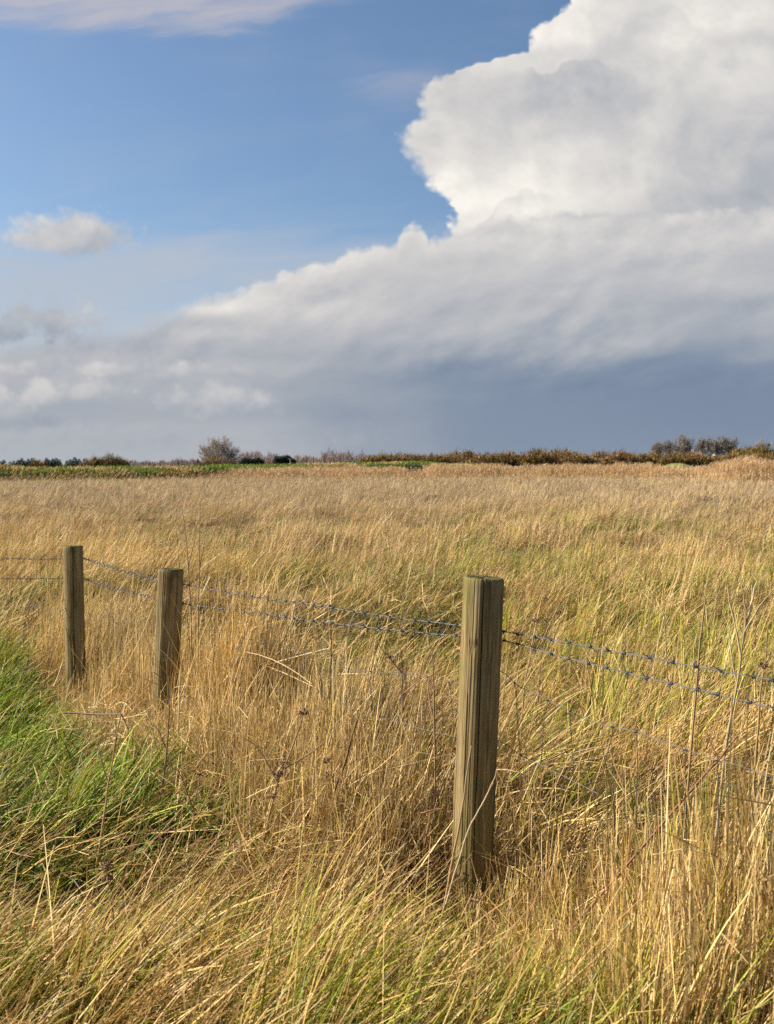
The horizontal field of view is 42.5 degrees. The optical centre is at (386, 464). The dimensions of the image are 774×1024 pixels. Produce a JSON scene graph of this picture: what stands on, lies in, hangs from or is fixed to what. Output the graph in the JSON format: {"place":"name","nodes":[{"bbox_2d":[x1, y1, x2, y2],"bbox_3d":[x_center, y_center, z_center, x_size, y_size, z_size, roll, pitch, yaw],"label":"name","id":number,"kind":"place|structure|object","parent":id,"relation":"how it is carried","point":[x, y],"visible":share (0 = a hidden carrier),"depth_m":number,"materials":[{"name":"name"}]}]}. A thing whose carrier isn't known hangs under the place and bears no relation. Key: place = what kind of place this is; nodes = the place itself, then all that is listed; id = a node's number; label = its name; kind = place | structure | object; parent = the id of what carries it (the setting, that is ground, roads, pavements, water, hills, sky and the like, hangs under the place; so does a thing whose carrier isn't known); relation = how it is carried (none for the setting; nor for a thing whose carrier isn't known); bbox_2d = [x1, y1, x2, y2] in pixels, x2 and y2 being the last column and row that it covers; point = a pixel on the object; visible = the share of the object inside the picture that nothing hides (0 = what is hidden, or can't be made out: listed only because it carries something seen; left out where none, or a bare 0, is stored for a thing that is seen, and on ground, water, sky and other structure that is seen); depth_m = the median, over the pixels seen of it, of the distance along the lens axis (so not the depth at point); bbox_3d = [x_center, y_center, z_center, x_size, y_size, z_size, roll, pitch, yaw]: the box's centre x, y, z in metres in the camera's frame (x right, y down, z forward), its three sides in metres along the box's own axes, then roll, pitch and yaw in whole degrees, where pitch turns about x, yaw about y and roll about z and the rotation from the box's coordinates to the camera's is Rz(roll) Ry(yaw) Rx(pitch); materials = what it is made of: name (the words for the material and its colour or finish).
{"place":"outdoors","nodes":[
{"label":"outdoors","id":0,"kind":"place"},
{"bbox_2d":[0,460,482,481],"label":"grass bank","id":1,"kind":"structure","parent":0,"point":[86,476],"depth_m":103.78,"materials":[{"name":"green plant"}]},
{"bbox_2d":[0,465,773,1023],"bbox_3d":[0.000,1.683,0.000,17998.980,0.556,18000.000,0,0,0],"label":"ground","id":2,"kind":"structure","parent":0,"point":[126,885],"depth_m":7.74,"materials":[{"name":"beige plant"}]},
{"bbox_2d":[17,458,25,467],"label":"conifer","id":3,"kind":"object","parent":2,"relation":"on","point":[22,464],"visible":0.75,"depth_m":403.73,"materials":[{"name":"green plant"}]},
{"bbox_2d":[28,459,47,467],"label":"thorn bush","id":4,"kind":"object","parent":2,"relation":"on","point":[35,463],"visible":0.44,"depth_m":179.43,"materials":[{"name":"brown plant"}]},
{"bbox_2d":[47,460,53,467],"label":"conifer","id":5,"kind":"object","parent":2,"relation":"on","point":[50,463],"visible":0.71,"depth_m":402.78,"materials":[{"name":"green plant"}]},
{"bbox_2d":[56,459,61,466],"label":"conifer","id":6,"kind":"object","parent":2,"relation":"on","point":[58,463],"visible":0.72,"depth_m":404.69,"materials":[{"name":"green plant"}]},
{"bbox_2d":[63,545,85,697],"bbox_3d":[-2.524,1.362,8.051,0.159,1.417,0.156,-1,0,0],"label":"fence post","id":7,"kind":"object","parent":2,"relation":"on","point":[73,588],"visible":0.82,"depth_m":7.99,"materials":[{"name":"brown wood"}]},
{"bbox_2d":[71,457,77,465],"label":"conifer","id":8,"kind":"object","parent":2,"relation":"on","point":[74,461],"visible":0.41,"depth_m":406.44,"materials":[{"name":"green plant"}]},
{"bbox_2d":[77,459,95,466],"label":"thorn bush","id":9,"kind":"object","parent":2,"relation":"on","point":[85,462],"visible":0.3,"depth_m":185.87,"materials":[{"name":"plant"}]},
{"bbox_2d":[88,455,102,466],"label":"thorn bush","id":10,"kind":"object","parent":2,"relation":"on","point":[96,459],"visible":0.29,"depth_m":189.56,"materials":[{"name":"brown plant"}]},
{"bbox_2d":[93,715,120,876],"bbox_3d":[-1.095,1.343,3.864,0.137,0.745,0.047,0,0,0],"label":"dead stem","id":11,"kind":"object","parent":2,"relation":"on","point":[104,813],"visible":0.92,"depth_m":3.85,"materials":[{"name":"brown plant"}]},
{"bbox_2d":[98,451,119,466],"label":"thorn bush","id":12,"kind":"object","parent":2,"relation":"on","point":[106,462],"visible":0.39,"depth_m":189.21,"materials":[{"name":"brown plant"}]},
{"bbox_2d":[99,861,119,955],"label":"dead stem","id":13,"kind":"object","parent":2,"relation":"on","point":[106,868],"visible":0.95,"depth_m":3.05,"materials":[{"name":"brown plant"}]},
{"bbox_2d":[111,454,130,466],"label":"thorn bush","id":14,"kind":"object","parent":2,"relation":"on","point":[122,462],"visible":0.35,"depth_m":189.37,"materials":[{"name":"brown plant"}]},
{"bbox_2d":[137,920,163,969],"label":"dead stem","id":15,"kind":"object","parent":2,"relation":"on","point":[155,962],"visible":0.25,"depth_m":2.95,"materials":[{"name":"brown plant"}]},
{"bbox_2d":[150,641,172,825],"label":"dead stem","id":16,"kind":"object","parent":2,"relation":"on","point":[166,745],"visible":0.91,"depth_m":4.30,"materials":[{"name":"brown plant"}]},
{"bbox_2d":[151,568,184,723],"bbox_3d":[-1.352,1.312,6.100,0.159,1.356,0.156,3,0,0],"label":"fence post","id":17,"kind":"object","parent":2,"relation":"on","point":[168,614],"visible":0.57,"depth_m":6.04,"materials":[{"name":"brown wood"}]},
{"bbox_2d":[175,768,201,856],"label":"dead stem","id":18,"kind":"object","parent":2,"relation":"on","point":[199,774],"visible":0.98,"depth_m":4.00,"materials":[{"name":"brown plant"}]},
{"bbox_2d":[180,508,197,664],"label":"dead stem","id":19,"kind":"object","parent":2,"relation":"on","point":[188,575],"visible":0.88,"depth_m":6.25,"materials":[{"name":"brown plant"}]},
{"bbox_2d":[196,505,204,673],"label":"dead stem","id":20,"kind":"object","parent":2,"relation":"on","point":[199,579],"visible":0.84,"depth_m":6.35,"materials":[{"name":"brown plant"}]},
{"bbox_2d":[197,455,217,466],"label":"thorn bush","id":21,"kind":"object","parent":2,"relation":"on","point":[208,461],"visible":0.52,"depth_m":311.04,"materials":[{"name":"plant"}]},
{"bbox_2d":[209,454,223,461],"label":"willow bush","id":22,"kind":"object","parent":2,"relation":"on","point":[212,458],"visible":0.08,"depth_m":317.52,"materials":[{"name":"brown plant"}]},
{"bbox_2d":[198,433,239,461],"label":"bare tree","id":23,"kind":"object","parent":2,"relation":"on","point":[217,448],"visible":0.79,"depth_m":329.32,"materials":[{"name":"grey plant"}]},
{"bbox_2d":[214,454,237,465],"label":"thorn bush","id":24,"kind":"object","parent":2,"relation":"on","point":[225,460],"visible":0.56,"depth_m":310.81,"materials":[{"name":"brown plant"}]},
{"bbox_2d":[238,457,264,465],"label":"evergreen hedge","id":25,"kind":"object","parent":2,"relation":"on","point":[245,460],"visible":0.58,"depth_m":298.94,"materials":[{"name":"green plant"}]},
{"bbox_2d":[129,448,438,467],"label":"wood","id":26,"kind":"object","parent":2,"relation":"on","point":[342,457],"visible":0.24,"depth_m":338.26,"materials":[{"name":"plant"}]},
{"bbox_2d":[273,455,296,464],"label":"evergreen hedge","id":27,"kind":"object","parent":2,"relation":"on","point":[278,460],"visible":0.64,"depth_m":278.81,"materials":[{"name":"green plant"}]},
{"bbox_2d":[241,707,342,849],"bbox_3d":[-0.368,1.281,3.901,0.407,0.657,0.086,0,0,-11],"label":"hogweed","id":28,"kind":"object","parent":2,"relation":"on","point":[280,773],"visible":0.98,"depth_m":3.90,"materials":[{"name":"brown plant"}]},
{"bbox_2d":[296,757,335,833],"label":"hogweed","id":29,"kind":"object","parent":2,"relation":"on","point":[325,759],"visible":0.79,"depth_m":4.00,"materials":[{"name":"brown plant"}]},
{"bbox_2d":[329,613,339,700],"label":"dead stem","id":30,"kind":"object","parent":2,"relation":"on","point":[331,658],"visible":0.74,"depth_m":5.00,"materials":[{"name":"brown plant"}]},
{"bbox_2d":[324,720,357,825],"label":"dead stem","id":31,"kind":"object","parent":2,"relation":"on","point":[347,755],"visible":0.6,"depth_m":3.95,"materials":[{"name":"brown plant"}]},
{"bbox_2d":[359,451,396,462],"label":"hedge bush","id":32,"kind":"object","parent":2,"relation":"on","point":[383,458],"visible":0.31,"depth_m":223.06,"materials":[{"name":"brown plant"}]},
{"bbox_2d":[0,472,773,948],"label":"meadow grass","id":33,"kind":"structure","parent":2,"relation":"on","point":[368,502],"depth_m":12.42,"materials":[{"name":"beige plant"}]},
{"bbox_2d":[0,592,773,1023],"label":"verge grass","id":34,"kind":"structure","parent":2,"relation":"on","point":[208,952],"depth_m":2.94,"materials":[{"name":"plant"}]},
{"bbox_2d":[64,712,128,745],"bbox_3d":[-1.510,1.367,5.155,0.425,0.203,0.038,0,0,28],"label":"fallen stick","id":35,"kind":"object","parent":34,"relation":"on","point":[101,714],"visible":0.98,"depth_m":5.15,"materials":[{"name":"brown wood"}]},
{"bbox_2d":[0,501,773,816],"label":"seed grass","id":36,"kind":"structure","parent":2,"relation":"on","point":[433,536],"depth_m":8.44,"materials":[{"name":"beige plant"}]},
{"bbox_2d":[377,643,428,752],"bbox_3d":[0.085,1.208,4.508,0.242,0.807,0.121,0,0,11],"label":"dead stem","id":37,"kind":"object","parent":2,"relation":"on","point":[390,656],"visible":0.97,"depth_m":4.50,"materials":[{"name":"brown plant"}]},
{"bbox_2d":[390,452,415,461],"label":"hedge bush","id":38,"kind":"object","parent":2,"relation":"on","point":[405,457],"visible":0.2,"depth_m":228.17,"materials":[{"name":"brown plant"}]},
{"bbox_2d":[406,459,421,471],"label":"green bush","id":39,"kind":"object","parent":2,"relation":"on","point":[416,465],"visible":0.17,"depth_m":125.88,"materials":[{"name":"green plant"}]},
{"bbox_2d":[409,467,422,474],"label":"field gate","id":40,"kind":"structure","parent":2,"relation":"on","point":[414,470],"depth_m":119.47,"materials":[{"name":"grey paint"}]},
{"bbox_2d":[406,453,428,460],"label":"hedge bush","id":41,"kind":"object","parent":2,"relation":"on","point":[418,457],"visible":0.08,"depth_m":231.43,"materials":[{"name":"brown plant"}]},
{"bbox_2d":[420,808,445,913],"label":"dead stem","id":42,"kind":"object","parent":2,"relation":"on","point":[421,813],"visible":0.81,"depth_m":3.60,"materials":[{"name":"brown plant"}]},
{"bbox_2d":[427,648,442,854],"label":"dead stem","id":43,"kind":"object","parent":2,"relation":"on","point":[435,738],"visible":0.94,"depth_m":3.95,"materials":[{"name":"brown plant"}]},
{"bbox_2d":[417,451,453,463],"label":"hedge bush","id":44,"kind":"object","parent":2,"relation":"on","point":[442,458],"visible":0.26,"depth_m":184.44,"materials":[{"name":"brown plant"}]},
{"bbox_2d":[434,745,471,957],"bbox_3d":[0.222,1.358,3.421,0.140,0.785,0.017,0,0,3],"label":"dead stem","id":45,"kind":"object","parent":2,"relation":"on","point":[453,856],"visible":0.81,"depth_m":3.42,"materials":[{"name":"beige plant"}]},
{"bbox_2d":[445,452,467,463],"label":"hedge bush","id":46,"kind":"object","parent":2,"relation":"on","point":[456,459],"visible":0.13,"depth_m":188.50,"materials":[{"name":"brown plant"}]},
{"bbox_2d":[433,769,496,942],"bbox_3d":[0.248,1.390,3.380,0.252,0.723,0.017,0,0,2],"label":"dead stem","id":47,"kind":"object","parent":2,"relation":"on","point":[451,885],"visible":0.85,"depth_m":3.38,"materials":[{"name":"beige plant"}]},
{"bbox_2d":[449,446,480,459],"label":"hedge bush","id":48,"kind":"object","parent":2,"relation":"on","point":[467,454],"visible":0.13,"depth_m":193.52,"materials":[{"name":"brown plant"}]},
{"bbox_2d":[449,574,503,921],"bbox_3d":[0.331,1.122,3.699,0.156,1.417,0.152,2,0,0],"label":"fence post","id":49,"kind":"object","parent":2,"relation":"on","point":[480,666],"visible":0.77,"depth_m":3.64,"materials":[{"name":"brown wood"}]},
{"bbox_2d":[0,576,773,710],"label":"barbed wire","id":50,"kind":"object","parent":49,"relation":"attached to","point":[698,689],"visible":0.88,"depth_m":3.99,"materials":[{"name":"grey metal"}]},
{"bbox_2d":[0,556,773,688],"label":"barbed wire","id":51,"kind":"object","parent":49,"relation":"attached to","point":[722,671],"visible":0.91,"depth_m":3.93,"materials":[{"name":"grey metal"}]},
{"bbox_2d":[1,601,773,895],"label":"wire netting","id":52,"kind":"object","parent":49,"relation":"attached to","point":[612,727],"visible":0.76,"depth_m":3.65,"materials":[{"name":"grey metal"}]},
{"bbox_2d":[186,454,773,481],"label":"reed bed","id":53,"kind":"object","parent":2,"relation":"on","point":[747,468],"visible":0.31,"depth_m":116.60,"materials":[{"name":"beige plant"}]},
{"bbox_2d":[467,450,504,465],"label":"hedge bush","id":54,"kind":"object","parent":2,"relation":"on","point":[484,459],"visible":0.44,"depth_m":185.81,"materials":[{"name":"brown plant"}]},
{"bbox_2d":[490,450,521,467],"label":"hedge bush","id":55,"kind":"object","parent":2,"relation":"on","point":[510,459],"visible":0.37,"depth_m":188.98,"materials":[{"name":"brown plant"}]},
{"bbox_2d":[517,597,536,795],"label":"dead stem","id":56,"kind":"object","parent":2,"relation":"on","point":[525,681],"visible":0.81,"depth_m":4.60,"materials":[{"name":"brown plant"}]},
{"bbox_2d":[517,443,556,468],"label":"hedge bush","id":57,"kind":"object","parent":2,"relation":"on","point":[538,457],"visible":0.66,"depth_m":186.14,"materials":[{"name":"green plant"}]},
{"bbox_2d":[530,610,561,731],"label":"dead stem","id":58,"kind":"object","parent":2,"relation":"on","point":[558,612],"visible":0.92,"depth_m":5.60,"materials":[{"name":"brown plant"}]},
{"bbox_2d":[546,446,573,461],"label":"hedge bush","id":59,"kind":"object","parent":2,"relation":"on","point":[556,454],"visible":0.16,"depth_m":190.75,"materials":[{"name":"brown plant"}]},
{"bbox_2d":[553,450,595,466],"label":"hedge bush","id":60,"kind":"object","parent":2,"relation":"on","point":[575,458],"visible":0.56,"depth_m":183.50,"materials":[{"name":"brown plant"}]},
{"bbox_2d":[583,454,603,464],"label":"hedge bush","id":61,"kind":"object","parent":2,"relation":"on","point":[597,459],"visible":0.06,"depth_m":187.90,"materials":[{"name":"brown plant"}]},
{"bbox_2d":[587,449,611,460],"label":"hedge bush","id":62,"kind":"object","parent":2,"relation":"on","point":[600,455],"visible":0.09,"depth_m":192.41,"materials":[{"name":"brown plant"}]},
{"bbox_2d":[600,448,640,466],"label":"hedge bush","id":63,"kind":"object","parent":2,"relation":"on","point":[622,456],"visible":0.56,"depth_m":184.14,"materials":[{"name":"brown plant"}]},
{"bbox_2d":[537,724,746,968],"bbox_3d":[0.781,1.240,3.175,0.716,0.821,0.064,0,0,0],"label":"dead stem","id":64,"kind":"object","parent":2,"relation":"on","point":[663,822],"visible":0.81,"depth_m":3.15,"materials":[{"name":"beige plant"}]},
{"bbox_2d":[629,452,657,465],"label":"hedge bush","id":65,"kind":"object","parent":2,"relation":"on","point":[644,458],"visible":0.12,"depth_m":188.56,"materials":[{"name":"brown plant"}]},
{"bbox_2d":[642,450,664,465],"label":"hedge bush","id":66,"kind":"object","parent":2,"relation":"on","point":[654,454],"visible":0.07,"depth_m":192.97,"materials":[{"name":"brown plant"}]},
{"bbox_2d":[651,442,665,454],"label":"bare tree","id":67,"kind":"object","parent":2,"relation":"on","point":[656,447],"visible":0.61,"depth_m":299.60,"materials":[{"name":"grey plant"}]},
{"bbox_2d":[663,586,669,729],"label":"dead stem","id":68,"kind":"object","parent":2,"relation":"on","point":[666,645],"visible":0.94,"depth_m":6.50,"materials":[{"name":"brown plant"}]},
{"bbox_2d":[661,438,677,454],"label":"bare tree","id":69,"kind":"object","parent":2,"relation":"on","point":[669,447],"visible":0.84,"depth_m":306.14,"materials":[{"name":"grey plant"}]},
{"bbox_2d":[656,449,698,467],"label":"hedge bush","id":70,"kind":"object","parent":2,"relation":"on","point":[682,458],"visible":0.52,"depth_m":185.49,"materials":[{"name":"brown plant"}]},
{"bbox_2d":[664,463,693,468],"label":"grass mound","id":71,"kind":"object","parent":2,"relation":"on","point":[676,464],"depth_m":130.85,"materials":[{"name":"plant"}]},
{"bbox_2d":[671,432,696,454],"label":"bare tree","id":72,"kind":"object","parent":2,"relation":"on","point":[684,445],"visible":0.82,"depth_m":313.52,"materials":[{"name":"grey plant"}]},
{"bbox_2d":[683,595,707,842],"bbox_3d":[1.210,1.095,3.904,0.137,1.169,0.039,0,0,-16],"label":"dead stem","id":73,"kind":"object","parent":2,"relation":"on","point":[693,719],"visible":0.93,"depth_m":3.90,"materials":[{"name":"beige plant"}]},
{"bbox_2d":[686,449,716,467],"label":"hedge bush","id":74,"kind":"object","parent":2,"relation":"on","point":[703,460],"visible":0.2,"depth_m":188.92,"materials":[{"name":"brown plant"}]},
{"bbox_2d":[694,437,713,454],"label":"bare tree","id":75,"kind":"object","parent":2,"relation":"on","point":[703,446],"visible":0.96,"depth_m":319.91,"materials":[{"name":"grey plant"}]},
{"bbox_2d":[704,454,724,459],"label":"hedge bush","id":76,"kind":"object","parent":2,"relation":"on","point":[714,456],"visible":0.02,"depth_m":194.07,"materials":[{"name":"brown plant"}]},
{"bbox_2d":[708,435,724,455],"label":"bare tree","id":77,"kind":"object","parent":2,"relation":"on","point":[715,448],"visible":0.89,"depth_m":327.63,"materials":[{"name":"grey plant"}]},
{"bbox_2d":[717,435,739,454],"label":"bare tree","id":78,"kind":"object","parent":2,"relation":"on","point":[728,444],"visible":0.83,"depth_m":333.28,"materials":[{"name":"grey plant"}]},
{"bbox_2d":[713,450,743,463],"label":"hedge bush","id":79,"kind":"object","parent":2,"relation":"on","point":[728,457],"visible":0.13,"depth_m":187.51,"materials":[{"name":"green plant"}]},
{"bbox_2d":[729,443,754,455],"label":"olive bush","id":80,"kind":"object","parent":2,"relation":"on","point":[741,451],"visible":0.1,"depth_m":288.93,"materials":[{"name":"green plant"}]},
{"bbox_2d":[712,581,773,871],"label":"dead stem","id":81,"kind":"object","parent":2,"relation":"on","point":[746,624],"visible":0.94,"depth_m":3.25,"materials":[{"name":"brown plant"}]},
{"bbox_2d":[748,625,771,851],"bbox_3d":[1.225,1.108,3.301,0.101,1.151,0.038,0,0,0],"label":"dead stem","id":82,"kind":"object","parent":2,"relation":"on","point":[763,665],"visible":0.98,"depth_m":3.30,"materials":[{"name":"brown plant"}]},
{"bbox_2d":[747,439,772,455],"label":"olive bush","id":83,"kind":"object","parent":2,"relation":"on","point":[762,448],"visible":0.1,"depth_m":283.51,"materials":[{"name":"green plant"}]},
{"bbox_2d":[746,449,773,463],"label":"hedge bush","id":84,"kind":"object","parent":2,"relation":"on","point":[770,456],"visible":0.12,"depth_m":183.96,"materials":[{"name":"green plant"}]},
{"bbox_2d":[0,0,773,464],"label":"sky","id":85,"kind":"structure","parent":0,"point":[292,228],"materials":[{"name":"blue"}]}
]}

